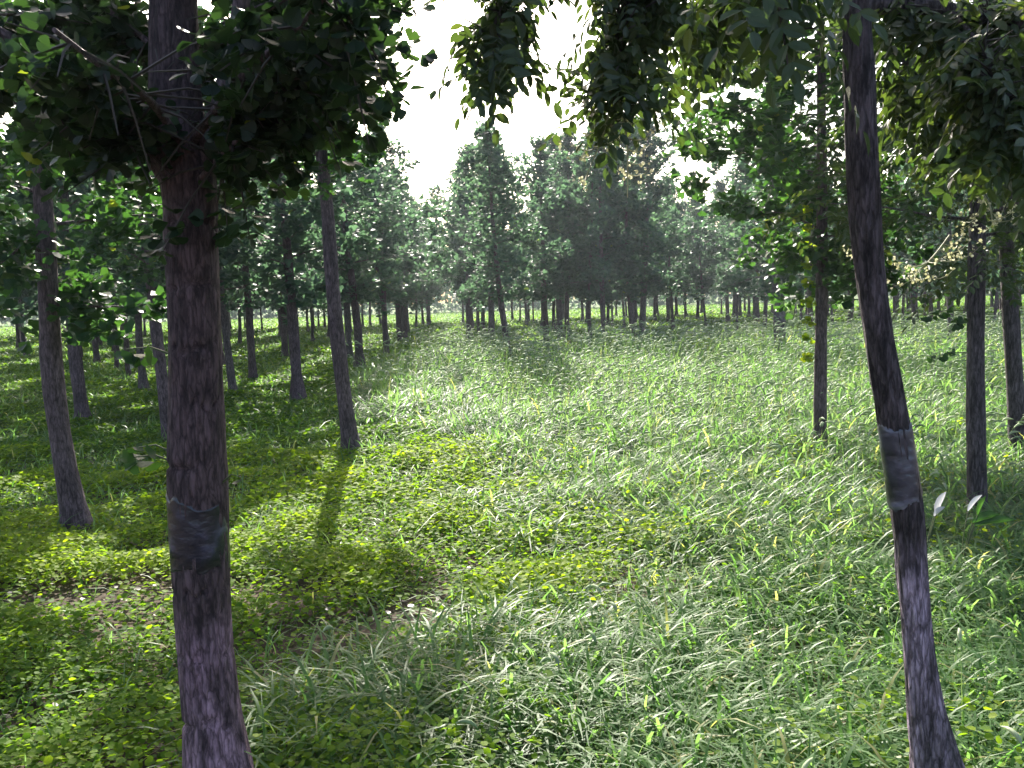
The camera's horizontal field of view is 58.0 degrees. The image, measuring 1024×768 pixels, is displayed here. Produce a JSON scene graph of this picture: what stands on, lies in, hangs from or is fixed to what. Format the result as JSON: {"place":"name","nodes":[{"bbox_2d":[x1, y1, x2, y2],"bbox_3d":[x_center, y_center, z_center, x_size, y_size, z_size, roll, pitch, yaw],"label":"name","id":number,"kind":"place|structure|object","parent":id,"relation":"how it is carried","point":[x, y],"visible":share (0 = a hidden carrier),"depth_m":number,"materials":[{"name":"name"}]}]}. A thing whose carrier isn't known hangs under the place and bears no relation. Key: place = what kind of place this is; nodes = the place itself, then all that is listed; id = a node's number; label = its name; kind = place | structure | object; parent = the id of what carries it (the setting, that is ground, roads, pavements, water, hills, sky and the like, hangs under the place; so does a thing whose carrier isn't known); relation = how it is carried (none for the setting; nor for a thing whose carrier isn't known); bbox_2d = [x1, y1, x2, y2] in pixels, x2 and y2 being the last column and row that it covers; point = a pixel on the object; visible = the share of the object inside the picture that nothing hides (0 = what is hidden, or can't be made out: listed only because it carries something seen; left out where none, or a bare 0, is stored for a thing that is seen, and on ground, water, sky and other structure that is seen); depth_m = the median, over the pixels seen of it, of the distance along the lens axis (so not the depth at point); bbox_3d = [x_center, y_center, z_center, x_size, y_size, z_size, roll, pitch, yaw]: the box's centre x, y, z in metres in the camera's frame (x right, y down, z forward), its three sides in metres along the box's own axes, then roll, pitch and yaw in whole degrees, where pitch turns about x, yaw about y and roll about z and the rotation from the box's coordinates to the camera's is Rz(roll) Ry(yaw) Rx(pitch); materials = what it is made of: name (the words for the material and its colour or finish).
{"place":"outdoors","nodes":[
{"label":"outdoors","id":0,"kind":"place"},
{"bbox_2d":[0,0,972,305],"label":"sky","id":1,"kind":"structure","parent":0,"point":[427,129],"materials":[{"name":"white"}]},
{"bbox_2d":[2,321,1018,543],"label":"grass tufts","id":2,"kind":"object","parent":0,"point":[369,444],"visible":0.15,"depth_m":7.86,"materials":[{"name":"green plant"}]},
{"bbox_2d":[0,285,1023,767],"bbox_3d":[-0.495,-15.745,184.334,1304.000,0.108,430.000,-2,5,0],"label":"ground","id":3,"kind":"structure","parent":0,"point":[76,597],"depth_m":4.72,"materials":[{"name":"green plant"}]},
{"bbox_2d":[1,190,37,354],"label":"ginkgo tree","id":4,"kind":"object","parent":3,"relation":"on","point":[26,306],"visible":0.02,"depth_m":29.87,"materials":[{"name":"green plant"}]},
{"bbox_2d":[7,206,37,349],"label":"ginkgo tree","id":5,"kind":"object","parent":3,"relation":"on","point":[18,339],"depth_m":35.40,"materials":[{"name":"green plant"}]},
{"bbox_2d":[0,189,82,326],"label":"ginkgo tree","id":6,"kind":"object","parent":3,"relation":"on","point":[19,305],"visible":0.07,"depth_m":15.02,"materials":[{"name":"green plant"}]},
{"bbox_2d":[0,105,166,425],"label":"ginkgo tree","id":7,"kind":"object","parent":3,"relation":"on","point":[80,398],"visible":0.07,"depth_m":11.93,"materials":[{"name":"green plant"}]},
{"bbox_2d":[31,185,144,362],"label":"ginkgo tree","id":8,"kind":"object","parent":3,"relation":"on","point":[95,346],"depth_m":24.71,"materials":[{"name":"green plant"}]},
{"bbox_2d":[33,164,146,378],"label":"ginkgo tree","id":9,"kind":"object","parent":3,"relation":"on","point":[126,341],"visible":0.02,"depth_m":19.00,"materials":[{"name":"green plant"}]},
{"bbox_2d":[83,180,134,367],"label":"ginkgo tree","id":10,"kind":"object","parent":3,"relation":"on","point":[116,363],"depth_m":21.74,"materials":[{"name":"green plant"}]},
{"bbox_2d":[0,0,219,542],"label":"ginkgo tree","id":11,"kind":"object","parent":3,"relation":"on","point":[20,264],"visible":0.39,"depth_m":6.01,"materials":[{"name":"green plant"}]},
{"bbox_2d":[54,164,165,390],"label":"ginkgo tree","id":12,"kind":"object","parent":3,"relation":"on","point":[143,378],"visible":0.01,"depth_m":15.46,"materials":[{"name":"green plant"}]},
{"bbox_2d":[64,1,219,440],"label":"ginkgo tree","id":13,"kind":"object","parent":3,"relation":"on","point":[145,270],"visible":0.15,"depth_m":9.87,"materials":[{"name":"green plant"}]},
{"bbox_2d":[0,0,437,767],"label":"ginkgo tree","id":14,"kind":"object","parent":3,"relation":"on","point":[290,80],"visible":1,"depth_m":2.45,"materials":[{"name":"green plant"}]},
{"bbox_2d":[149,5,316,390],"bbox_3d":[-4.636,-2.801,14.584,2.828,6.281,2.864,-2,5,0],"label":"ginkgo tree","id":15,"kind":"object","parent":3,"relation":"on","point":[230,370],"visible":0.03,"depth_m":14.84,"materials":[{"name":"green plant"}]},
{"bbox_2d":[229,273,250,343],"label":"ginkgo tree","id":16,"kind":"object","parent":3,"relation":"on","point":[239,328],"visible":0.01,"depth_m":33.80,"materials":[{"name":"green plant"}]},
{"bbox_2d":[221,188,268,363],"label":"ginkgo tree","id":17,"kind":"object","parent":3,"relation":"on","point":[233,294],"visible":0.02,"depth_m":21.95,"materials":[{"name":"green plant"}]},
{"bbox_2d":[222,159,312,381],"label":"ginkgo tree","id":18,"kind":"object","parent":3,"relation":"on","point":[252,366],"visible":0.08,"depth_m":17.65,"materials":[{"name":"green plant"}]},
{"bbox_2d":[261,295,280,336],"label":"ginkgo tree","id":19,"kind":"object","parent":3,"relation":"on","point":[279,321],"depth_m":40.02,"materials":[{"name":"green plant"}]},
{"bbox_2d":[229,154,327,356],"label":"ginkgo tree","id":20,"kind":"object","parent":3,"relation":"on","point":[284,341],"visible":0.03,"depth_m":25.22,"materials":[{"name":"green plant"}]},
{"bbox_2d":[251,186,323,309],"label":"ginkgo tree","id":21,"kind":"object","parent":3,"relation":"on","point":[320,278],"visible":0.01,"depth_m":27.61,"materials":[{"name":"green plant"}]},
{"bbox_2d":[256,224,326,341],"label":"ginkgo tree","id":22,"kind":"object","parent":3,"relation":"on","point":[305,307],"depth_m":31.02,"materials":[{"name":"green plant"}]},
{"bbox_2d":[3,459,594,767],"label":"leaf litter","id":23,"kind":"object","parent":3,"relation":"on","point":[327,608],"visible":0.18,"depth_m":4.49,"materials":[{"name":"plant"}]},
{"bbox_2d":[217,6,382,401],"bbox_3d":[-3.393,-2.822,13.690,2.846,6.336,3.162,-3,6,-16],"label":"ginkgo tree","id":24,"kind":"object","parent":3,"relation":"on","point":[293,218],"visible":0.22,"depth_m":13.49,"materials":[{"name":"green plant"}]},
{"bbox_2d":[302,225,326,341],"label":"ginkgo tree","id":25,"kind":"object","parent":3,"relation":"on","point":[312,326],"visible":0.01,"depth_m":34.44,"materials":[{"name":"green plant"}]},
{"bbox_2d":[294,174,402,357],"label":"ginkgo tree","id":26,"kind":"object","parent":3,"relation":"on","point":[349,348],"visible":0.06,"depth_m":23.54,"materials":[{"name":"green plant"}]},
{"bbox_2d":[294,2,406,457],"bbox_3d":[-1.775,-2.799,8.640,2.200,7.212,2.170,-2,5,0],"label":"ginkgo tree","id":27,"kind":"object","parent":3,"relation":"on","point":[347,420],"visible":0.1,"depth_m":8.70,"materials":[{"name":"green plant"}]},
{"bbox_2d":[341,254,366,331],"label":"ginkgo tree","id":28,"kind":"object","parent":3,"relation":"on","point":[350,310],"visible":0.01,"depth_m":43.57,"materials":[{"name":"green plant"}]},
{"bbox_2d":[258,119,449,366],"bbox_3d":[-3.330,-3.273,19.189,3.433,6.120,3.093,0,6,21],"label":"ginkgo tree","id":29,"kind":"object","parent":3,"relation":"on","point":[353,289],"visible":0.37,"depth_m":19.22,"materials":[{"name":"green plant"}]},
{"bbox_2d":[365,291,378,325],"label":"ginkgo tree","id":30,"kind":"object","parent":3,"relation":"on","point":[370,323],"depth_m":52.48,"materials":[{"name":"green plant"}]},
{"bbox_2d":[336,174,430,343],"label":"ginkgo tree","id":31,"kind":"object","parent":3,"relation":"on","point":[410,289],"visible":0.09,"depth_m":29.07,"materials":[{"name":"green plant"}]},
{"bbox_2d":[334,122,440,352],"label":"ginkgo tree","id":32,"kind":"object","parent":3,"relation":"on","point":[403,246],"visible":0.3,"depth_m":23.94,"materials":[{"name":"green plant"}]},
{"bbox_2d":[355,167,440,341],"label":"ginkgo tree","id":33,"kind":"object","parent":3,"relation":"on","point":[397,304],"visible":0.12,"depth_m":31.82,"materials":[{"name":"green plant"}]},
{"bbox_2d":[358,183,443,337],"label":"ginkgo tree","id":34,"kind":"object","parent":3,"relation":"on","point":[411,199],"visible":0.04,"depth_m":34.22,"materials":[{"name":"green plant"}]},
{"bbox_2d":[392,222,430,333],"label":"ginkgo tree","id":35,"kind":"object","parent":3,"relation":"on","point":[413,297],"visible":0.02,"depth_m":37.65,"materials":[{"name":"green plant"}]},
{"bbox_2d":[401,182,424,331],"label":"ginkgo tree","id":36,"kind":"object","parent":3,"relation":"on","point":[408,327],"depth_m":40.65,"materials":[{"name":"green plant"}]},
{"bbox_2d":[410,196,437,327],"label":"ginkgo tree","id":37,"kind":"object","parent":3,"relation":"on","point":[418,296],"visible":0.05,"depth_m":47.14,"materials":[{"name":"green plant"}]},
{"bbox_2d":[417,253,444,323],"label":"ginkgo tree","id":38,"kind":"object","parent":3,"relation":"on","point":[422,318],"visible":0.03,"depth_m":53.44,"materials":[{"name":"green plant"}]},
{"bbox_2d":[417,218,451,324],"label":"ginkgo tree","id":39,"kind":"object","parent":3,"relation":"on","point":[442,289],"visible":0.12,"depth_m":49.51,"materials":[{"name":"green plant"}]},
{"bbox_2d":[436,242,474,329],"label":"ginkgo tree","id":40,"kind":"object","parent":3,"relation":"on","point":[450,286],"visible":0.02,"depth_m":41.15,"materials":[{"name":"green plant"}]},
{"bbox_2d":[424,155,487,338],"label":"ginkgo tree","id":41,"kind":"object","parent":3,"relation":"on","point":[460,278],"visible":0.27,"depth_m":29.14,"materials":[{"name":"green plant"}]},
{"bbox_2d":[421,143,498,337],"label":"ginkgo tree","id":42,"kind":"object","parent":3,"relation":"on","point":[432,195],"visible":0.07,"depth_m":31.65,"materials":[{"name":"green plant"}]},
{"bbox_2d":[442,212,509,332],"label":"ginkgo tree","id":43,"kind":"object","parent":3,"relation":"on","point":[478,320],"visible":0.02,"depth_m":35.44,"materials":[{"name":"green plant"}]},
{"bbox_2d":[452,275,509,330],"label":"ginkgo tree","id":44,"kind":"object","parent":3,"relation":"on","point":[483,311],"depth_m":38.72,"materials":[{"name":"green plant"}]},
{"bbox_2d":[406,126,573,364],"bbox_3d":[-0.364,-2.602,18.167,3.187,4.958,3.144,-2,5,0],"label":"ginkgo tree","id":45,"kind":"object","parent":3,"relation":"on","point":[493,158],"visible":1,"depth_m":17.80,"materials":[{"name":"green plant"}]},
{"bbox_2d":[440,120,545,347],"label":"ginkgo tree","id":46,"kind":"object","parent":3,"relation":"on","point":[475,249],"visible":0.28,"depth_m":23.05,"materials":[{"name":"green plant"}]},
{"bbox_2d":[0,241,1021,325],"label":"distant woods","id":47,"kind":"object","parent":3,"relation":"on","point":[273,314],"visible":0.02,"depth_m":101.98,"materials":[{"name":"green plant"}]},
{"bbox_2d":[0,294,1023,767],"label":"ground cover","id":48,"kind":"object","parent":3,"relation":"on","point":[58,550],"visible":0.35,"depth_m":5.28,"materials":[{"name":"green plant"}]},
{"bbox_2d":[511,518,520,565],"bbox_3d":[0.042,0.869,5.005,0.111,0.334,0.046,-2,5,0],"label":"weed","id":49,"kind":"object","parent":3,"relation":"on","point":[515,543],"visible":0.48,"depth_m":5.01,"materials":[{"name":"green plant"}]},
{"bbox_2d":[507,212,531,325],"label":"ginkgo tree","id":50,"kind":"object","parent":3,"relation":"on","point":[525,307],"visible":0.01,"depth_m":45.12,"materials":[{"name":"green plant"}]},
{"bbox_2d":[512,212,534,323],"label":"ginkgo tree","id":51,"kind":"object","parent":3,"relation":"on","point":[532,302],"depth_m":48.08,"materials":[{"name":"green plant"}]},
{"bbox_2d":[514,214,542,325],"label":"ginkgo tree","id":52,"kind":"object","parent":3,"relation":"on","point":[525,299],"depth_m":41.75,"materials":[{"name":"green plant"}]},
{"bbox_2d":[496,133,588,341],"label":"ginkgo tree","id":53,"kind":"object","parent":3,"relation":"on","point":[539,172],"visible":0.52,"depth_m":24.23,"materials":[{"name":"green plant"}]},
{"bbox_2d":[512,219,582,330],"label":"ginkgo tree","id":54,"kind":"object","parent":3,"relation":"on","point":[553,312],"visible":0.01,"depth_m":35.20,"materials":[{"name":"green plant"}]},
{"bbox_2d":[508,131,590,338],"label":"ginkgo tree","id":55,"kind":"object","parent":3,"relation":"on","point":[552,146],"visible":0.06,"depth_m":29.06,"materials":[{"name":"green plant"}]},
{"bbox_2d":[524,156,583,333],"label":"ginkgo tree","id":56,"kind":"object","parent":3,"relation":"on","point":[563,300],"visible":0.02,"depth_m":32.50,"materials":[{"name":"green plant"}]},
{"bbox_2d":[515,127,593,343],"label":"ginkgo tree","id":57,"kind":"object","parent":3,"relation":"on","point":[567,139],"visible":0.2,"depth_m":26.19,"materials":[{"name":"green plant"}]},
{"bbox_2d":[545,123,643,345],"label":"ginkgo tree","id":58,"kind":"object","parent":3,"relation":"on","point":[567,265],"visible":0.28,"depth_m":23.41,"materials":[{"name":"green plant"}]},
{"bbox_2d":[536,110,665,345],"bbox_3d":[2.030,-3.599,22.212,2.527,6.033,3.128,-5,6,-31],"label":"ginkgo tree","id":59,"kind":"object","parent":3,"relation":"on","point":[601,222],"visible":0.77,"depth_m":22.02,"materials":[{"name":"green plant"}]},
{"bbox_2d":[608,194,637,327],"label":"ginkgo tree","id":60,"kind":"object","parent":3,"relation":"on","point":[623,312],"visible":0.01,"depth_m":36.20,"materials":[{"name":"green plant"}]},
{"bbox_2d":[584,121,670,339],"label":"ginkgo tree","id":61,"kind":"object","parent":3,"relation":"on","point":[633,181],"visible":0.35,"depth_m":23.70,"materials":[{"name":"green plant"}]},
{"bbox_2d":[615,156,671,334],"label":"ginkgo tree","id":62,"kind":"object","parent":3,"relation":"on","point":[648,287],"visible":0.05,"depth_m":29.69,"materials":[{"name":"green plant"}]},
{"bbox_2d":[608,213,679,311],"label":"ginkgo tree","id":63,"kind":"object","parent":3,"relation":"on","point":[669,291],"visible":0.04,"depth_m":32.81,"materials":[{"name":"green plant"}]},
{"bbox_2d":[588,85,713,343],"bbox_3d":[3.551,-4.440,24.436,3.204,7.200,2.691,-2,5,0],"label":"ginkgo tree","id":64,"kind":"object","parent":3,"relation":"on","point":[659,190],"visible":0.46,"depth_m":24.08,"materials":[{"name":"green plant"}]},
{"bbox_2d":[648,215,678,319],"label":"ginkgo tree","id":65,"kind":"object","parent":3,"relation":"on","point":[654,307],"visible":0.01,"depth_m":45.64,"materials":[{"name":"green plant"}]},
{"bbox_2d":[655,197,691,323],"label":"ginkgo tree","id":66,"kind":"object","parent":3,"relation":"on","point":[674,279],"visible":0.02,"depth_m":39.93,"materials":[{"name":"green plant"}]},
{"bbox_2d":[658,196,689,321],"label":"ginkgo tree","id":67,"kind":"object","parent":3,"relation":"on","point":[666,298],"visible":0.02,"depth_m":42.84,"materials":[{"name":"green plant"}]},
{"bbox_2d":[669,195,691,316],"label":"ginkgo tree","id":68,"kind":"object","parent":3,"relation":"on","point":[676,306],"visible":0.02,"depth_m":52.20,"materials":[{"name":"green plant"}]},
{"bbox_2d":[647,175,714,329],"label":"ginkgo tree","id":69,"kind":"object","parent":3,"relation":"on","point":[677,252],"visible":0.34,"depth_m":33.74,"materials":[{"name":"green plant"}]},
{"bbox_2d":[677,199,712,317],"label":"ginkgo tree","id":70,"kind":"object","parent":3,"relation":"on","point":[685,305],"visible":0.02,"depth_m":48.84,"materials":[{"name":"green plant"}]},
{"bbox_2d":[677,209,715,318],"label":"ginkgo tree","id":71,"kind":"object","parent":3,"relation":"on","point":[697,304],"visible":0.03,"depth_m":45.80,"materials":[{"name":"green plant"}]},
{"bbox_2d":[689,335,715,353],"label":"grass","id":72,"kind":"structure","parent":3,"relation":"on","point":[701,345],"depth_m":18.94,"materials":[{"name":"green plant"}]},
{"bbox_2d":[671,190,736,324],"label":"ginkgo tree","id":73,"kind":"object","parent":3,"relation":"on","point":[704,279],"visible":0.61,"depth_m":36.26,"materials":[{"name":"green plant"}]},
{"bbox_2d":[419,0,1023,767],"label":"pagoda tree","id":74,"kind":"object","parent":3,"relation":"on","point":[957,102],"visible":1,"depth_m":2.25,"materials":[{"name":"green plant"}]},
{"bbox_2d":[694,178,748,322],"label":"ginkgo tree","id":75,"kind":"object","parent":3,"relation":"on","point":[721,185],"visible":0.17,"depth_m":39.73,"materials":[{"name":"green plant"}]},
{"bbox_2d":[693,155,765,329],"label":"ginkgo tree","id":76,"kind":"object","parent":3,"relation":"on","point":[720,248],"visible":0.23,"depth_m":30.45,"materials":[{"name":"green plant"}]},
{"bbox_2d":[715,251,752,315],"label":"ginkgo tree","id":77,"kind":"object","parent":3,"relation":"on","point":[740,310],"visible":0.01,"depth_m":49.47,"materials":[{"name":"brown plant"}]},
{"bbox_2d":[707,190,766,319],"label":"ginkgo tree","id":78,"kind":"object","parent":3,"relation":"on","point":[734,305],"visible":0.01,"depth_m":43.01,"materials":[{"name":"green plant"}]},
{"bbox_2d":[711,179,771,323],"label":"ginkgo tree","id":79,"kind":"object","parent":3,"relation":"on","point":[756,312],"visible":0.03,"depth_m":38.23,"materials":[{"name":"green plant"}]},
{"bbox_2d":[746,258,765,316],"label":"ginkgo tree","id":80,"kind":"object","parent":3,"relation":"on","point":[749,313],"depth_m":47.04,"materials":[{"name":"brown plant"}]},
{"bbox_2d":[720,179,807,337],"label":"ginkgo tree","id":81,"kind":"object","parent":3,"relation":"on","point":[757,294],"visible":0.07,"depth_m":27.30,"materials":[{"name":"green plant"}]},
{"bbox_2d":[693,70,844,349],"bbox_3d":[5.159,-3.367,17.929,2.548,6.162,3.429,-4,6,-22],"label":"ginkgo tree","id":82,"kind":"object","parent":3,"relation":"on","point":[741,230],"visible":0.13,"depth_m":18.11,"materials":[{"name":"green plant"}]},
{"bbox_2d":[755,147,839,329],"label":"ginkgo tree","id":83,"kind":"object","parent":3,"relation":"on","point":[810,310],"visible":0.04,"depth_m":30.40,"materials":[{"name":"green plant"}]},
{"bbox_2d":[800,186,838,321],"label":"ginkgo tree","id":84,"kind":"object","parent":3,"relation":"on","point":[831,309],"visible":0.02,"depth_m":37.42,"materials":[{"name":"brown plant"}]},
{"bbox_2d":[803,184,854,324],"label":"ginkgo tree","id":85,"kind":"object","parent":3,"relation":"on","point":[851,315],"visible":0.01,"depth_m":33.68,"materials":[{"name":"green plant"}]},
{"bbox_2d":[658,0,1011,452],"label":"ginkgo tree","id":86,"kind":"object","parent":3,"relation":"on","point":[780,150],"visible":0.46,"depth_m":7.73,"materials":[{"name":"green plant"}]},
{"bbox_2d":[828,153,924,291],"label":"ginkgo tree","id":87,"kind":"object","parent":3,"relation":"on","point":[901,253],"visible":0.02,"depth_m":27.08,"materials":[{"name":"green plant"}]},
{"bbox_2d":[753,0,1023,532],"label":"pagoda tree","id":88,"kind":"object","parent":3,"relation":"on","point":[976,268],"visible":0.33,"depth_m":5.47,"materials":[{"name":"green plant"}]},
{"bbox_2d":[887,196,907,317],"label":"ginkgo tree","id":89,"kind":"object","parent":3,"relation":"on","point":[894,304],"visible":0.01,"depth_m":38.18,"materials":[{"name":"brown plant"}]},
{"bbox_2d":[886,157,940,324],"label":"ginkgo tree","id":90,"kind":"object","parent":3,"relation":"on","point":[903,308],"visible":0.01,"depth_m":31.59,"materials":[{"name":"green plant"}]},
{"bbox_2d":[884,163,960,329],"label":"ginkgo tree","id":91,"kind":"object","parent":3,"relation":"on","point":[914,307],"visible":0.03,"depth_m":28.63,"materials":[{"name":"green plant"}]},
{"bbox_2d":[895,214,955,320],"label":"ginkgo tree","id":92,"kind":"object","parent":3,"relation":"on","point":[931,306],"visible":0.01,"depth_m":34.47,"materials":[{"name":"green plant"}]},
{"bbox_2d":[838,0,1023,452],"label":"pagoda tree","id":93,"kind":"object","parent":3,"relation":"on","point":[1011,328],"visible":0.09,"depth_m":7.35,"materials":[{"name":"green plant"}]},
{"bbox_2d":[927,492,945,550],"bbox_3d":[2.121,0.770,4.639,0.102,0.470,0.043,-2,5,0],"label":"weed","id":94,"kind":"object","parent":3,"relation":"on","point":[938,503],"visible":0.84,"depth_m":4.63,"materials":[{"name":"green plant"}]},
{"bbox_2d":[888,163,1023,339],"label":"ginkgo tree","id":95,"kind":"object","parent":3,"relation":"on","point":[950,229],"visible":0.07,"depth_m":19.46,"materials":[{"name":"green plant"}]},
{"bbox_2d":[941,194,1023,329],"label":"ginkgo tree","id":96,"kind":"object","parent":3,"relation":"on","point":[996,293],"visible":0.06,"depth_m":25.38,"materials":[{"name":"green plant"}]},
{"bbox_2d":[953,188,1020,325],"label":"ginkgo tree","id":97,"kind":"object","parent":3,"relation":"on","point":[991,257],"visible":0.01,"depth_m":29.07,"materials":[{"name":"green plant"}]},
{"bbox_2d":[961,495,1014,575],"bbox_3d":[2.389,0.771,4.646,0.251,0.450,0.056,-2,5,0],"label":"weed","id":98,"kind":"object","parent":3,"relation":"on","point":[986,517],"visible":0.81,"depth_m":4.63,"materials":[{"name":"green plant"}]},
{"bbox_2d":[97,298,1023,767],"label":"foxtail grass","id":99,"kind":"structure","parent":0,"point":[669,380],"depth_m":4.63,"materials":[{"name":"green plant"}]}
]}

